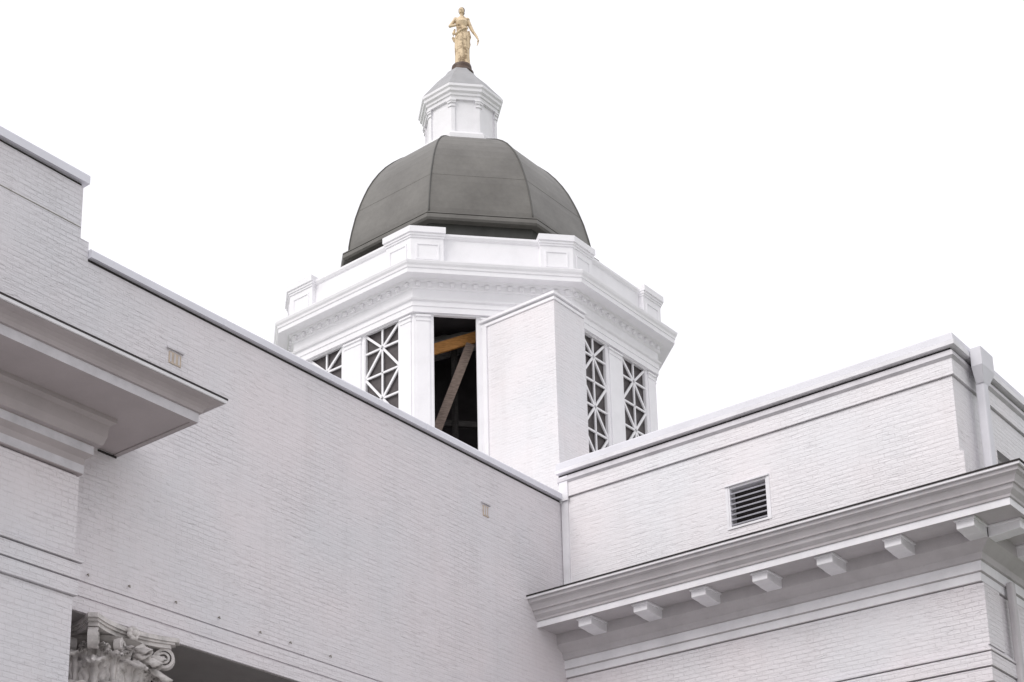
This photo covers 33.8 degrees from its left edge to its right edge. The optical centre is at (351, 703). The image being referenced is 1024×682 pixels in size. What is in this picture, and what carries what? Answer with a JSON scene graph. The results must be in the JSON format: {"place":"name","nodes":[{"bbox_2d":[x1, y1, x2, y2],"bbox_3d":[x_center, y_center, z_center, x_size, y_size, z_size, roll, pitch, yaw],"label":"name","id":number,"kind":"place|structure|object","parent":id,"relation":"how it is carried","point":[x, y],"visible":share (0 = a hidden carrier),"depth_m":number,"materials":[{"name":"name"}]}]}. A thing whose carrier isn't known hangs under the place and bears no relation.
{"place":"outdoors","nodes":[
{"label":"outdoors","id":0,"kind":"place"},
{"bbox_2d":[0,0,1023,429],"label":"sky","id":1,"kind":"structure","parent":0,"point":[806,189],"materials":[{"name":"white"}]},
{"bbox_2d":[526,332,1023,681],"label":"courthouse wing","id":2,"kind":"structure","parent":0,"point":[862,521],"depth_m":28.18,"materials":[{"name":"white brick"}]},
{"bbox_2d":[969,346,1023,681],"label":"downspout","id":3,"kind":"object","parent":2,"relation":"attached to","point":[982,365],"visible":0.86,"depth_m":27.28,"materials":[{"name":"paint"}]},
{"bbox_3d":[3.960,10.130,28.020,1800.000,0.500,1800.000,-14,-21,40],"label":"ground","id":4,"kind":"structure","parent":0,"visible":0},
{"bbox_2d":[68,612,179,681],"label":"porch column","id":5,"kind":"structure","parent":4,"relation":"on","point":[103,648],"depth_m":22.80,"materials":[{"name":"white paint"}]},
{"bbox_2d":[0,126,566,681],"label":"courthouse block","id":6,"kind":"structure","parent":4,"relation":"on","point":[222,498],"depth_m":25.00,"materials":[{"name":"brick"}]},
{"bbox_2d":[273,135,677,452],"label":"domed tower","id":7,"kind":"structure","parent":6,"relation":"on","point":[453,241],"depth_m":45.38,"materials":[{"name":"paint"}]},
{"bbox_2d":[418,67,502,145],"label":"lantern","id":8,"kind":"object","parent":7,"relation":"on","point":[460,102],"visible":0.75,"depth_m":50.76,"materials":[{"name":"paint"}]},
{"bbox_2d":[448,7,478,72],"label":"statue","id":9,"kind":"object","parent":8,"relation":"on","point":[462,38],"visible":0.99,"depth_m":52.36,"materials":[{"name":"gold metal"}]},
{"bbox_2d":[479,290,588,491],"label":"roof shaft","id":10,"kind":"object","parent":6,"relation":"on","point":[535,395],"visible":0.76,"depth_m":42.53,"materials":[{"name":"brick"}]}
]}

